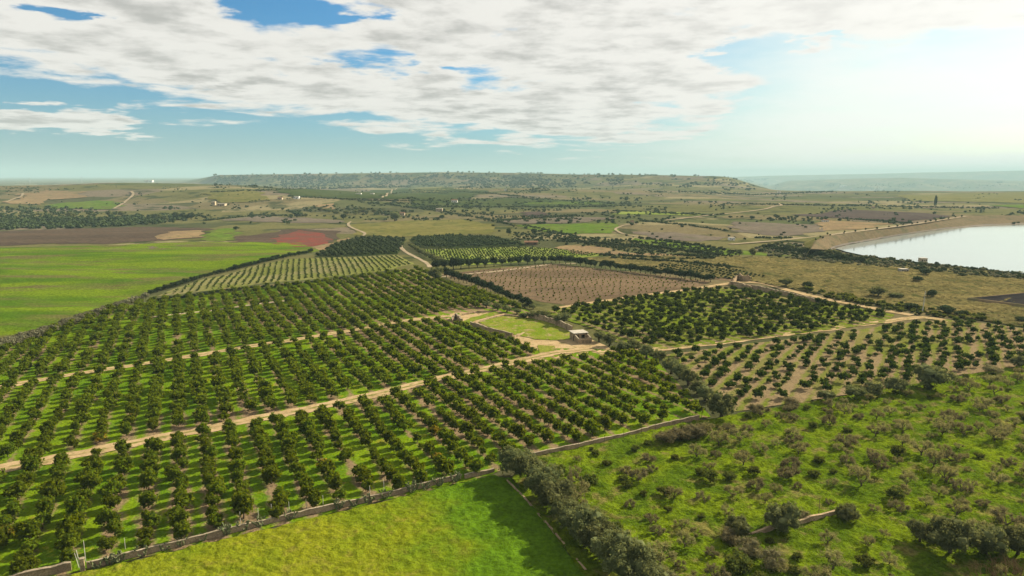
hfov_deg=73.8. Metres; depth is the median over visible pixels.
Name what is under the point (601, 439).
stone wall
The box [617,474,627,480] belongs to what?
fruit shrub
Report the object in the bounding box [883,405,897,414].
bare fruit tree
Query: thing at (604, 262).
windbreak tree
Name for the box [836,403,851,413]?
bare fruit tree
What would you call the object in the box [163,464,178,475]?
citrus tree
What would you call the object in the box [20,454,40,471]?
citrus tree
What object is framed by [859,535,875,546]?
shrub
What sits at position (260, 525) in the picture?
cactus
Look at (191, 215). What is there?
lone tree
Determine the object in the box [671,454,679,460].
fruit shrub
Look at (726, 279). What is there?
row field
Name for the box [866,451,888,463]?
fruit shrub
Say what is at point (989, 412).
fruit shrub
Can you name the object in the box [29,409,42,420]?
citrus tree
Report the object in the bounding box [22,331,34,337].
hedge bush
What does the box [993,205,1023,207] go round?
crop field
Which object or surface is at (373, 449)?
citrus tree
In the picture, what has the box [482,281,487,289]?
windbreak tree
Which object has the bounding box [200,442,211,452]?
citrus tree
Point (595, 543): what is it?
olive tree
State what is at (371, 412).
citrus tree
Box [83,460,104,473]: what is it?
citrus tree
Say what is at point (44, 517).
citrus tree
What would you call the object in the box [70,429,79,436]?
citrus tree
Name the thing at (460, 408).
citrus tree
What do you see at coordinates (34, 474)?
citrus tree
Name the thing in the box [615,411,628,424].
citrus tree
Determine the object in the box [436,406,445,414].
citrus tree
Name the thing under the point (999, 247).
water
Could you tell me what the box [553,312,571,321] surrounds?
olive tree
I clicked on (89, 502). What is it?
citrus tree
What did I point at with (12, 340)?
hedge bush
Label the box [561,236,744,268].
hedgerow
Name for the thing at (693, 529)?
bare fruit tree
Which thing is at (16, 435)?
citrus tree
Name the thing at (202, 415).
citrus tree
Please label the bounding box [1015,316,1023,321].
lone tree
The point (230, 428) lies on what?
citrus tree
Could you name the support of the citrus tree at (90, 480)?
on the orchard floor at (129, 512)
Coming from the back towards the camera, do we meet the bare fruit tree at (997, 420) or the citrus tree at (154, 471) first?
the bare fruit tree at (997, 420)
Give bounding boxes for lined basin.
[967,293,1023,306]
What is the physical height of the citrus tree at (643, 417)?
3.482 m
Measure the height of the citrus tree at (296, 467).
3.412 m
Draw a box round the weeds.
[803,285,986,319]
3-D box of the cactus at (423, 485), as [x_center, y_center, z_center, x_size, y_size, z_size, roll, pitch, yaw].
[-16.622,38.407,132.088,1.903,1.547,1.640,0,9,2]
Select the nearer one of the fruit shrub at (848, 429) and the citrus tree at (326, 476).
the citrus tree at (326, 476)
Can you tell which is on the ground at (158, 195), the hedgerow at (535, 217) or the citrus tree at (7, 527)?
the hedgerow at (535, 217)
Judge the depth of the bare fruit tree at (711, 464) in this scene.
140.00 m
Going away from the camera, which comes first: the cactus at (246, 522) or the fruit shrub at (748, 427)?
the cactus at (246, 522)
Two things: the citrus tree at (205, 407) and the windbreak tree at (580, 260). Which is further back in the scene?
the windbreak tree at (580, 260)
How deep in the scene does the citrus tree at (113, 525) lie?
114.21 m
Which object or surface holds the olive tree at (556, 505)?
on the ground at (158, 195)
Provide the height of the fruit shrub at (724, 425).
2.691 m
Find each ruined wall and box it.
[451,313,462,321]
[731,273,750,284]
[735,283,751,288]
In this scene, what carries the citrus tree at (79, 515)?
on the orchard floor at (129, 512)
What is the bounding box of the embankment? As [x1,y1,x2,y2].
[803,215,1023,258]
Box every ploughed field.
[0,227,212,245]
[155,230,204,239]
[230,229,340,242]
[271,230,333,246]
[504,217,616,222]
[520,211,546,216]
[633,231,727,241]
[727,221,825,235]
[792,209,948,222]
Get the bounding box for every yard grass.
[464,312,500,323]
[480,316,569,339]
[538,345,554,352]
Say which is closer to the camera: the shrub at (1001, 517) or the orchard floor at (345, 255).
the shrub at (1001, 517)
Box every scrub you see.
[0,182,1023,223]
[0,205,99,217]
[213,174,576,187]
[358,196,640,220]
[491,219,806,257]
[511,177,768,194]
[660,262,1023,324]
[759,242,1023,278]
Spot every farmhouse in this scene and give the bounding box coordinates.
[524,241,537,244]
[898,268,908,270]
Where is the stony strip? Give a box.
[313,238,349,249]
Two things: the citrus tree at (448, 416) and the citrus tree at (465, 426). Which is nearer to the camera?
the citrus tree at (465, 426)
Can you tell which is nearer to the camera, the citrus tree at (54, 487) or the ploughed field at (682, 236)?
the citrus tree at (54, 487)
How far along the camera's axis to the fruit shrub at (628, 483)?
132.22 m
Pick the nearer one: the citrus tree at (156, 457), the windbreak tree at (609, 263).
the citrus tree at (156, 457)
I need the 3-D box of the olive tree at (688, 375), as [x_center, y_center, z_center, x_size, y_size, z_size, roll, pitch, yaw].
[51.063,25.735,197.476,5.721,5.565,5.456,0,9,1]
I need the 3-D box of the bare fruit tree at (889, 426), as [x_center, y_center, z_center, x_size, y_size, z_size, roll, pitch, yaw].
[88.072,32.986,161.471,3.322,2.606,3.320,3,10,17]
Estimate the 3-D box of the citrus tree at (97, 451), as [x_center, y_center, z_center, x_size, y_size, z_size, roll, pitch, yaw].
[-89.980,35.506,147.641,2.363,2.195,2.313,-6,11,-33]
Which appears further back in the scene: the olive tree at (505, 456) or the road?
the road
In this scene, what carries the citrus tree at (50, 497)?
on the orchard floor at (129, 512)
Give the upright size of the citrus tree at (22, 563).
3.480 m
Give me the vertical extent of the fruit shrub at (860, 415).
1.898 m
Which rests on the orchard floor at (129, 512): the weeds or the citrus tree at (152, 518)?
the citrus tree at (152, 518)
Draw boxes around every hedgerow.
[203,203,911,238]
[210,185,998,208]
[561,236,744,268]
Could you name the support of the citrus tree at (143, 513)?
on the orchard floor at (129, 512)
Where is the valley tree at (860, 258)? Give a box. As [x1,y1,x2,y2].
[857,256,864,262]
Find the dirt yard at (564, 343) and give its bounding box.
[433,312,609,365]
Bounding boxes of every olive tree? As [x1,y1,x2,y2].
[426,267,443,278]
[481,300,490,307]
[491,302,502,309]
[496,443,534,474]
[501,305,511,311]
[507,452,546,476]
[513,308,521,313]
[518,312,526,317]
[523,461,563,493]
[526,311,535,316]
[531,475,578,507]
[535,310,550,316]
[548,495,579,525]
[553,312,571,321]
[555,499,591,535]
[567,503,608,545]
[577,518,614,553]
[585,527,634,560]
[593,330,604,341]
[599,525,657,575]
[601,332,616,346]
[615,340,632,348]
[624,550,673,575]
[627,337,641,349]
[637,344,654,357]
[649,349,668,361]
[660,357,679,373]
[671,362,688,378]
[677,369,698,385]
[689,378,709,393]
[696,382,715,400]
[705,390,737,416]
[724,513,752,536]
[762,500,803,534]
[832,502,862,521]
[903,517,932,541]
[925,515,983,553]
[972,522,1011,557]
[1001,524,1023,554]
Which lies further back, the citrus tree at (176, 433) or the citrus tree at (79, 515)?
the citrus tree at (176, 433)
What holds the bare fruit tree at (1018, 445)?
on the scrub field at (609, 494)
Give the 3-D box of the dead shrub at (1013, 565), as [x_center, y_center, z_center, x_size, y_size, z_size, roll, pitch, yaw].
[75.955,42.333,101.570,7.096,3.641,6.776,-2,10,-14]
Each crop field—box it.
[408,187,444,192]
[517,223,618,233]
[518,201,601,203]
[616,211,698,214]
[633,238,785,255]
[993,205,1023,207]
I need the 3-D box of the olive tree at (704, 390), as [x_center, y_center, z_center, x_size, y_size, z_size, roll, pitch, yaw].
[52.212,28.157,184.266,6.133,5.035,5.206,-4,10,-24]
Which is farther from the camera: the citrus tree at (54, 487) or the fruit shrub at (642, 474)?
the fruit shrub at (642, 474)
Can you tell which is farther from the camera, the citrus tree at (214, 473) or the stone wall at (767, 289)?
the stone wall at (767, 289)
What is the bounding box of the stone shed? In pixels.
[569,329,591,343]
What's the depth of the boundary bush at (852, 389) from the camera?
183.96 m
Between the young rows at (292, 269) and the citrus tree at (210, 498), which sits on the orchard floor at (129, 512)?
the citrus tree at (210, 498)
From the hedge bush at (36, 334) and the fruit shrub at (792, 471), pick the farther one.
the hedge bush at (36, 334)
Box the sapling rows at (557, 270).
[468,264,656,276]
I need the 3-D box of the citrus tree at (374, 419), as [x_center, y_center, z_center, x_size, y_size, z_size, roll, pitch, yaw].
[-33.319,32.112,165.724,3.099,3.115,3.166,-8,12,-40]
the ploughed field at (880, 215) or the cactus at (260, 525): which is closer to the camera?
the cactus at (260, 525)
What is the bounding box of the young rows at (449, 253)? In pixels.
[425,246,601,263]
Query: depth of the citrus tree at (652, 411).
172.54 m
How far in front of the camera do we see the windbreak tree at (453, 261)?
430.52 m
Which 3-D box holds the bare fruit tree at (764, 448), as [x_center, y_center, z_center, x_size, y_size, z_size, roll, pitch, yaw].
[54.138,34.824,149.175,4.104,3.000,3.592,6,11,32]
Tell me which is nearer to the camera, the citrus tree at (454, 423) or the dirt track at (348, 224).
the citrus tree at (454, 423)
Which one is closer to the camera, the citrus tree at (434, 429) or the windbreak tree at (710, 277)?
the citrus tree at (434, 429)
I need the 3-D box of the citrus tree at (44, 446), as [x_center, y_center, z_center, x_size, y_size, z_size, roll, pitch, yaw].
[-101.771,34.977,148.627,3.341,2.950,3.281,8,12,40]
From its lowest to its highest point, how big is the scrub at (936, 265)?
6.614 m
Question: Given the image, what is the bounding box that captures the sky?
[0,0,1023,177]
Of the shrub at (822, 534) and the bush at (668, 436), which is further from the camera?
the bush at (668, 436)
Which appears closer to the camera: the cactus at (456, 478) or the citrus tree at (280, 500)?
the citrus tree at (280, 500)
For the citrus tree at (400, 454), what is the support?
on the orchard floor at (129, 512)
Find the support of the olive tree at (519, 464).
on the ground at (158, 195)
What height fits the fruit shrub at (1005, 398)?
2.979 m
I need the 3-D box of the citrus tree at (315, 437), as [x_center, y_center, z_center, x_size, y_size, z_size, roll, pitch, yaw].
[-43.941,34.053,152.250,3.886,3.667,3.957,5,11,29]
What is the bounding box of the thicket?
[0,213,188,229]
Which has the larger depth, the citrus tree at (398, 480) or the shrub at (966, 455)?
the shrub at (966, 455)
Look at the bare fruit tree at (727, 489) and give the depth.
128.17 m
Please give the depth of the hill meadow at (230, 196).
1312.43 m
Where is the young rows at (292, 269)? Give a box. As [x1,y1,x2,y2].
[165,255,410,293]
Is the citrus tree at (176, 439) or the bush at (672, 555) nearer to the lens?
the bush at (672, 555)
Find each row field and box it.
[159,255,412,295]
[426,247,608,265]
[656,268,741,280]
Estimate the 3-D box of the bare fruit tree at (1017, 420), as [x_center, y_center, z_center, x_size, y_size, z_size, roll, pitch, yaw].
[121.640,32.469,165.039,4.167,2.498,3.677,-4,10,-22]
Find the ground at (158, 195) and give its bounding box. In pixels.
[0,171,1023,575]
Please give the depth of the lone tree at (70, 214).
941.30 m
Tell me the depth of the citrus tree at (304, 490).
127.27 m
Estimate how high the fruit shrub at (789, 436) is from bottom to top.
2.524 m
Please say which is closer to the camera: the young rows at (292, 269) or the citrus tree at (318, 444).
the citrus tree at (318, 444)
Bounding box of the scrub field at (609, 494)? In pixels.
[512,365,1023,575]
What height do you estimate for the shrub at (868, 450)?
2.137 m
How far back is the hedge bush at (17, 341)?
246.28 m
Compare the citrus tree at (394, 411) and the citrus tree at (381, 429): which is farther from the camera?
the citrus tree at (394, 411)
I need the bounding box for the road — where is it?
[732,216,965,243]
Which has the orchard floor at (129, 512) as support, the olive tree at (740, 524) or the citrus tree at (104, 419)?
the citrus tree at (104, 419)
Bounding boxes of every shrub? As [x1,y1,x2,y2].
[554,463,566,472]
[567,470,581,481]
[580,473,598,485]
[591,449,599,455]
[602,460,612,465]
[611,520,623,529]
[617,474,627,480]
[619,464,631,474]
[620,480,632,487]
[623,498,635,508]
[628,466,648,481]
[631,444,640,450]
[639,490,646,496]
[641,453,656,461]
[643,439,651,444]
[643,513,659,522]
[647,464,658,471]
[647,524,665,535]
[655,485,671,494]
[663,505,672,511]
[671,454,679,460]
[673,559,687,570]
[694,467,704,475]
[695,490,710,501]
[701,469,718,482]
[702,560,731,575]
[703,546,719,557]
[710,450,722,456]
[718,422,736,430]
[722,470,736,481]
[740,423,753,431]
[744,412,753,417]
[745,465,760,474]
[745,477,764,490]
[749,402,770,415]
[750,571,768,575]
[764,537,774,543]
[775,411,784,418]
[776,466,800,477]
[778,456,802,468]
[782,403,797,411]
[783,412,800,420]
[784,434,803,442]
[788,564,802,574]
[791,552,803,559]
[793,481,802,488]
[797,562,834,575]
[803,404,811,409]
[807,469,821,478]
[808,421,818,428]
[813,456,825,462]
[817,547,852,568]
[820,414,837,424]
[821,407,832,413]
[823,398,840,407]
[825,498,834,504]
[829,468,837,473]
[831,433,860,447]
[839,454,855,464]
[842,426,853,432]
[847,465,875,485]
[851,412,863,418]
[854,552,875,566]
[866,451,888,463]
[873,461,890,469]
[883,486,905,499]
[887,499,910,511]
[889,444,906,455]
[915,404,925,409]
[924,384,934,389]
[938,407,964,420]
[939,475,952,483]
[941,449,963,462]
[945,500,971,515]
[949,394,965,401]
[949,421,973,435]
[949,477,974,493]
[962,373,969,377]
[965,559,1000,575]
[973,452,984,458]
[974,498,992,507]
[982,553,1022,575]
[984,470,1011,483]
[985,409,997,416]
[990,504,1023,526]
[993,395,1012,402]
[997,558,1023,575]
[1000,457,1017,466]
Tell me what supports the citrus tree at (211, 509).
on the orchard floor at (129, 512)
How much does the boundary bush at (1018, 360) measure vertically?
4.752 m
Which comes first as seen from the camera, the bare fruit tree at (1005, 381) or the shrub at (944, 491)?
the shrub at (944, 491)
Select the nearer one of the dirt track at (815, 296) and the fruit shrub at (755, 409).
the fruit shrub at (755, 409)
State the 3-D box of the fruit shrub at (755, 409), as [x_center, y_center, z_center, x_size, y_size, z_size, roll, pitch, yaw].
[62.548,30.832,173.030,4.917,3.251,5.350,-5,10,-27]
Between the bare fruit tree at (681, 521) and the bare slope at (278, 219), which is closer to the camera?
the bare fruit tree at (681, 521)
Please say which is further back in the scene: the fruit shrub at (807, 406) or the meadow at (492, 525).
the fruit shrub at (807, 406)
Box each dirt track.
[0,315,449,386]
[0,347,595,471]
[114,191,133,207]
[152,300,284,316]
[347,221,365,235]
[400,246,431,266]
[441,263,575,276]
[560,281,914,315]
[597,316,947,353]
[614,223,637,235]
[668,203,781,219]
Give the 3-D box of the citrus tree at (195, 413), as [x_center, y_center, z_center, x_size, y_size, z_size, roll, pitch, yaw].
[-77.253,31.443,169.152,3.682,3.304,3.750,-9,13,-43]
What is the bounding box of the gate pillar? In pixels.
[79,556,84,571]
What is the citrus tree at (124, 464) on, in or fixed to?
on the orchard floor at (129, 512)
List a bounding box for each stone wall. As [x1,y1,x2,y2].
[10,561,71,575]
[86,474,460,568]
[462,310,492,314]
[464,467,494,478]
[470,321,512,336]
[474,314,525,322]
[528,313,572,330]
[532,415,699,454]
[729,281,818,302]
[749,510,834,534]
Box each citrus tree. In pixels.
[0,415,13,425]
[0,426,5,435]
[0,442,17,456]
[0,468,7,482]
[0,480,28,499]
[0,498,23,517]
[0,513,16,526]
[0,527,8,547]
[1,523,14,540]
[2,404,17,414]
[3,411,15,417]
[6,555,41,574]
[8,430,25,442]
[9,518,43,543]
[12,472,34,490]
[12,548,35,560]
[14,439,23,448]
[19,470,36,478]
[19,537,40,549]
[20,420,33,430]
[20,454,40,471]
[21,444,44,465]
[26,418,36,425]
[27,510,53,528]
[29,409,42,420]
[34,477,66,497]
[34,498,54,515]
[36,430,54,441]
[36,437,50,445]
[36,442,53,453]
[36,495,54,502]
[39,419,56,434]
[48,415,59,423]
[49,458,70,474]
[51,469,66,480]
[52,451,70,464]
[53,406,62,413]
[53,528,81,551]
[54,412,63,419]
[54,515,86,539]
[59,547,77,562]
[62,433,75,442]
[63,493,87,515]
[67,438,80,447]
[70,420,80,429]
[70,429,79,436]
[70,511,86,519]
[71,411,91,424]
[72,465,95,482]
[74,402,90,414]
[75,488,93,498]
[77,471,102,490]
[77,497,91,510]
[79,453,102,466]
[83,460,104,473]
[90,430,107,442]
[90,448,101,454]
[93,425,108,433]
[93,505,121,526]
[96,417,108,423]
[96,420,108,428]
[96,478,124,498]
[96,535,117,551]
[98,407,108,415]
[100,493,121,508]
[104,518,123,535]
[105,474,126,487]
[111,455,127,467]
[113,438,131,453]
[113,456,134,474]
[119,422,133,435]
[122,415,135,424]
[125,405,139,413]
[135,526,154,539]
[136,537,152,548]
[137,489,159,508]
[138,458,160,471]
[138,468,158,490]
[140,509,148,518]
[142,448,159,458]
[142,509,161,527]
[143,407,161,418]
[144,437,154,448]
[145,468,157,477]
[146,418,158,429]
[147,401,161,410]
[147,455,160,462]
[148,437,164,453]
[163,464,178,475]
[164,504,184,515]
[165,468,185,482]
[169,490,195,508]
[169,509,191,526]
[170,430,186,440]
[170,435,184,445]
[170,447,188,462]
[171,407,182,413]
[171,413,185,425]
[172,410,185,414]
[172,475,188,488]
[172,486,186,498]
[172,519,192,539]
[173,442,188,450]
[175,457,188,468]
[191,408,206,418]
[194,409,209,422]
[194,432,208,441]
[195,404,208,409]
[195,422,211,434]
[198,455,216,465]
[199,436,211,445]
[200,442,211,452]
[200,460,216,474]
[202,444,218,456]
[202,470,217,478]
[202,472,224,490]
[203,492,220,505]
[205,480,228,495]
[205,504,218,516]
[205,509,224,527]
[216,401,233,412]
[217,410,229,419]
[222,418,235,430]
[222,424,236,434]
[225,435,240,447]
[226,430,237,437]
[227,448,244,460]
[227,459,246,473]
[229,490,253,518]
[230,469,245,482]
[232,486,248,497]
[234,477,250,488]
[248,417,264,427]
[249,425,263,435]
[250,428,268,438]
[253,433,270,447]
[256,443,270,452]
[256,455,269,466]
[257,448,275,459]
[260,465,282,484]
[262,457,278,470]
[267,412,286,424]
[268,493,289,506]
[268,505,284,518]
[272,485,290,499]
[273,421,290,432]
[275,428,290,440]
[280,431,299,444]
[280,437,296,451]
[282,449,296,456]
[283,453,298,465]
[288,461,306,474]
[293,471,307,480]
[294,413,305,423]
[295,409,308,418]
[298,417,315,434]
[298,476,313,488]
[298,484,313,497]
[304,428,316,440]
[305,489,320,507]
[306,431,324,446]
[309,447,323,460]
[310,441,325,451]
[312,406,332,418]
[316,458,326,467]
[316,459,335,474]
[318,408,334,427]
[322,469,339,483]
[323,416,336,431]
[327,472,342,490]
[328,425,338,434]
[330,430,342,441]
[330,488,346,500]
[333,439,343,448]
[336,445,353,461]
[339,407,355,419]
[345,414,358,421]
[348,419,358,428]
[350,464,367,475]
[352,423,363,434]
[355,467,373,482]
[359,428,371,436]
[359,433,373,445]
[361,479,374,491]
[363,406,372,413]
[364,405,379,418]
[367,446,377,452]
[369,414,380,424]
[369,452,379,460]
[375,420,383,429]
[375,456,387,466]
[376,424,386,435]
[379,461,394,473]
[382,430,395,442]
[384,468,399,480]
[387,437,399,445]
[388,440,404,451]
[389,408,399,416]
[391,412,406,424]
[391,473,406,488]
[394,417,415,430]
[395,447,412,459]
[403,454,418,467]
[409,460,425,471]
[412,432,422,441]
[412,467,427,482]
[417,410,426,418]
[421,414,431,423]
[423,440,435,453]
[426,416,439,428]
[427,425,441,434]
[430,451,442,459]
[433,454,445,466]
[433,458,453,475]
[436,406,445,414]
[436,427,446,438]
[440,411,455,423]
[442,429,459,446]
[445,440,458,452]
[448,419,460,429]
[453,447,467,460]
[455,404,469,413]
[458,419,474,433]
[462,406,479,420]
[463,455,474,466]
[465,432,473,440]
[465,457,484,472]
[470,415,481,423]
[470,437,484,446]
[474,421,487,429]
[476,402,489,415]
[479,446,486,453]
[481,425,494,435]
[484,451,496,461]
[487,405,500,419]
[490,430,505,441]
[500,418,509,428]
[500,440,517,450]
[504,406,513,414]
[507,422,515,434]
[512,410,522,419]
[512,423,526,439]
[519,414,531,424]
[522,434,534,446]
[527,422,532,429]
[530,402,545,415]
[531,424,542,434]
[534,409,544,420]
[539,427,553,442]
[542,412,554,425]
[552,419,561,431]
[557,407,569,419]
[561,422,573,436]
[568,412,581,424]
[570,429,582,441]
[575,416,585,429]
[582,417,603,435]
[583,410,594,418]
[598,414,611,430]
[600,405,613,414]
[607,408,619,418]
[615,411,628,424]
[630,410,640,418]
[637,412,651,424]
[648,408,656,414]
[656,409,668,419]
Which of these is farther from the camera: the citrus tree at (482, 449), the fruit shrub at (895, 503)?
the citrus tree at (482, 449)
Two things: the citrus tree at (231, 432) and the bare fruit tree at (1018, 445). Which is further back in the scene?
the citrus tree at (231, 432)
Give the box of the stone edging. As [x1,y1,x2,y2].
[507,479,586,569]
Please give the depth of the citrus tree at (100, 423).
161.70 m
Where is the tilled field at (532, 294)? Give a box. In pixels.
[444,263,709,304]
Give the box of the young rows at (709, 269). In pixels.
[649,262,764,278]
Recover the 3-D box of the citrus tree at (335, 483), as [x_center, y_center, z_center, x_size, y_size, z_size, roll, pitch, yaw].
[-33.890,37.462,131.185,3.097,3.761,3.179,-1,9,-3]
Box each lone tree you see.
[65,211,75,216]
[150,213,160,217]
[187,213,194,219]
[291,210,302,216]
[389,211,400,220]
[736,249,742,255]
[748,248,756,254]
[778,278,792,285]
[801,281,813,286]
[866,286,888,295]
[887,293,904,297]
[903,303,921,307]
[913,276,923,280]
[919,268,931,273]
[927,289,936,295]
[936,305,956,312]
[953,310,968,314]
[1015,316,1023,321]
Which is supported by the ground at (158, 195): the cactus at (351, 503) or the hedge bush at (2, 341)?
the hedge bush at (2, 341)
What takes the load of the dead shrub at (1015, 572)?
on the scrub field at (609, 494)
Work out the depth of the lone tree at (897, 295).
335.52 m
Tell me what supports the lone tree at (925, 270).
on the ground at (158, 195)
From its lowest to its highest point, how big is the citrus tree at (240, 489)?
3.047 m
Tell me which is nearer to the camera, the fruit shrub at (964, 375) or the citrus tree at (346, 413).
the citrus tree at (346, 413)
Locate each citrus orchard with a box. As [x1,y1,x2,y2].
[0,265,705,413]
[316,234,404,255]
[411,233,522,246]
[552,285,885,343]
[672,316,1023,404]
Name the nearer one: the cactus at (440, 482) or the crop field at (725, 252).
the cactus at (440, 482)
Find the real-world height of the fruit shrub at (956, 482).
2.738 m
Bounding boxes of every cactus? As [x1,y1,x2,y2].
[88,560,102,568]
[103,553,117,565]
[109,550,125,562]
[133,545,147,557]
[159,543,169,551]
[175,537,187,546]
[215,522,231,535]
[236,519,249,531]
[251,515,265,527]
[283,509,297,519]
[334,498,344,509]
[348,498,358,506]
[363,493,374,502]
[378,489,392,498]
[404,480,419,491]
[421,481,430,489]
[432,476,445,485]
[449,471,461,481]
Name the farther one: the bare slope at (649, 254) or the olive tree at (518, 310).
the bare slope at (649, 254)
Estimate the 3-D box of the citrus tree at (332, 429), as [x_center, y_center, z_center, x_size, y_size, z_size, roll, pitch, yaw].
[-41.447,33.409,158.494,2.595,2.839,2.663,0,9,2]
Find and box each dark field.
[277,187,488,199]
[409,197,618,206]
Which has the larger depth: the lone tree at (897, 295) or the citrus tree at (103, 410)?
the lone tree at (897, 295)
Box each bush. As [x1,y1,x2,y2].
[0,339,9,343]
[6,337,15,343]
[11,337,20,345]
[18,333,30,340]
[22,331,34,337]
[31,331,39,337]
[35,329,44,336]
[47,324,58,331]
[141,292,149,297]
[652,429,678,442]
[661,563,677,575]
[668,426,694,439]
[682,422,707,440]
[719,526,739,546]
[723,550,753,574]
[734,536,764,558]
[756,545,787,572]
[783,396,800,409]
[797,510,810,518]
[816,389,837,400]
[843,384,870,398]
[861,380,885,396]
[879,376,911,391]
[911,363,959,387]
[979,363,1007,373]
[1007,354,1023,366]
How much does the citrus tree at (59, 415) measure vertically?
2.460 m
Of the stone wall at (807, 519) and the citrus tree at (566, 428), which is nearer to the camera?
the stone wall at (807, 519)
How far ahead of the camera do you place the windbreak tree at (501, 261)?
457.84 m
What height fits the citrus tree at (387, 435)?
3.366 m
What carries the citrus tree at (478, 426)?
on the orchard floor at (129, 512)
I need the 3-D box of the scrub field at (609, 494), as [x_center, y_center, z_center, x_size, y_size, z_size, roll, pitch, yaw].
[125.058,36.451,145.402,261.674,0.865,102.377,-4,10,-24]
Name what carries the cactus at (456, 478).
on the orchard floor at (129, 512)
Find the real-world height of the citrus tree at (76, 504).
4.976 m
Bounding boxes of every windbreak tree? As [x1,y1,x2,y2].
[430,259,440,266]
[441,259,449,266]
[443,267,449,277]
[448,257,458,269]
[450,271,459,279]
[455,273,461,279]
[457,258,465,268]
[463,273,471,283]
[465,258,474,268]
[470,276,479,282]
[472,257,481,267]
[473,278,480,287]
[481,259,488,265]
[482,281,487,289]
[486,281,493,291]
[490,257,497,263]
[494,286,502,294]
[498,258,506,263]
[498,289,504,295]
[506,257,514,264]
[514,256,522,264]
[515,293,522,301]
[522,297,530,302]
[523,254,531,264]
[540,256,547,263]
[547,255,554,260]
[556,255,562,263]
[567,255,573,264]
[577,257,582,265]
[602,260,607,268]
[606,261,614,269]
[631,264,638,270]
[641,265,648,273]
[646,266,654,274]
[666,268,673,274]
[678,269,682,277]
[686,270,693,279]
[692,272,698,279]
[706,274,714,281]
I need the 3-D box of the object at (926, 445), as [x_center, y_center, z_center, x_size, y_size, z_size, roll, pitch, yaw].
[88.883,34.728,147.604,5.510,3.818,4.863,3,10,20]
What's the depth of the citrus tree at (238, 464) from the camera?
137.35 m
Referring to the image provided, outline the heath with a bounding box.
[582,255,1023,326]
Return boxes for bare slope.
[2,190,86,204]
[223,216,344,222]
[315,203,334,208]
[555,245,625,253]
[618,251,681,255]
[815,220,892,230]
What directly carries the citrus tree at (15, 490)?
on the orchard floor at (129, 512)
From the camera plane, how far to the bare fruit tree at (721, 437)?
151.84 m
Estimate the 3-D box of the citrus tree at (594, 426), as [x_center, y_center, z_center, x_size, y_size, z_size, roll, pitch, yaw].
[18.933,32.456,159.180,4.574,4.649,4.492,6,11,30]
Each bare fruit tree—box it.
[565,488,587,504]
[567,466,580,472]
[573,479,590,493]
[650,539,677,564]
[664,486,684,498]
[672,519,689,529]
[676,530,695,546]
[688,442,707,456]
[688,569,705,575]
[689,526,706,537]
[701,462,716,470]
[702,422,724,434]
[707,430,730,445]
[720,503,734,515]
[724,485,745,497]
[729,427,754,441]
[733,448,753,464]
[749,441,768,452]
[754,491,773,502]
[761,418,772,426]
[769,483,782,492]
[770,438,780,446]
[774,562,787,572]
[783,426,799,436]
[789,441,806,453]
[795,442,810,448]
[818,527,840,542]
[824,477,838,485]
[833,443,843,450]
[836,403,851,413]
[838,397,848,403]
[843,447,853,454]
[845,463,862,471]
[848,403,857,409]
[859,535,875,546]
[865,393,874,398]
[866,422,890,436]
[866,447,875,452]
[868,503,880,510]
[869,407,884,418]
[877,421,892,431]
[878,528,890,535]
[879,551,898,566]
[881,398,891,403]
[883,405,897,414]
[892,420,915,433]
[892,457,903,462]
[893,433,911,445]
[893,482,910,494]
[896,419,910,427]
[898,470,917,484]
[899,388,913,396]
[902,406,917,414]
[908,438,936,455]
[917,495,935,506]
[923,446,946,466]
[926,431,938,437]
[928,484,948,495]
[932,419,953,434]
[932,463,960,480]
[934,392,945,397]
[935,414,955,424]
[935,443,952,451]
[948,385,958,390]
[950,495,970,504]
[959,377,981,389]
[960,391,971,396]
[960,411,969,417]
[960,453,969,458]
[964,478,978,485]
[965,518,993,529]
[969,395,996,405]
[972,401,987,410]
[973,420,986,429]
[979,373,1001,384]
[984,428,1007,440]
[986,384,1003,394]
[989,418,1001,424]
[990,410,1000,417]
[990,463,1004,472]
[993,424,1014,436]
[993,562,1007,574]
[998,423,1012,430]
[1002,378,1014,386]
[1004,404,1014,410]
[1004,416,1022,424]
[1010,372,1023,380]
[1013,366,1023,373]
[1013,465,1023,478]
[1014,443,1023,451]
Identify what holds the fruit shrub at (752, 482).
on the ground at (158, 195)
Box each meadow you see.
[0,242,318,337]
[45,200,126,208]
[69,475,584,575]
[201,228,244,240]
[202,190,269,202]
[346,219,495,236]
[895,192,1023,202]
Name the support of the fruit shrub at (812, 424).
on the ground at (158, 195)
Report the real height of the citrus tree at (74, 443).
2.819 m
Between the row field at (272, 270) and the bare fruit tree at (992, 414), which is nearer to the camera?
the bare fruit tree at (992, 414)
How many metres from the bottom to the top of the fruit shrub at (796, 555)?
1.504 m
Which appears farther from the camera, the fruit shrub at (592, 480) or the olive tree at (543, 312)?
the olive tree at (543, 312)
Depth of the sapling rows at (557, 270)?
428.37 m
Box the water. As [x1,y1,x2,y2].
[836,224,1023,272]
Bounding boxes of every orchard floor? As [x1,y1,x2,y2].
[0,269,709,575]
[315,239,406,256]
[410,237,528,247]
[546,287,893,348]
[662,319,1023,411]

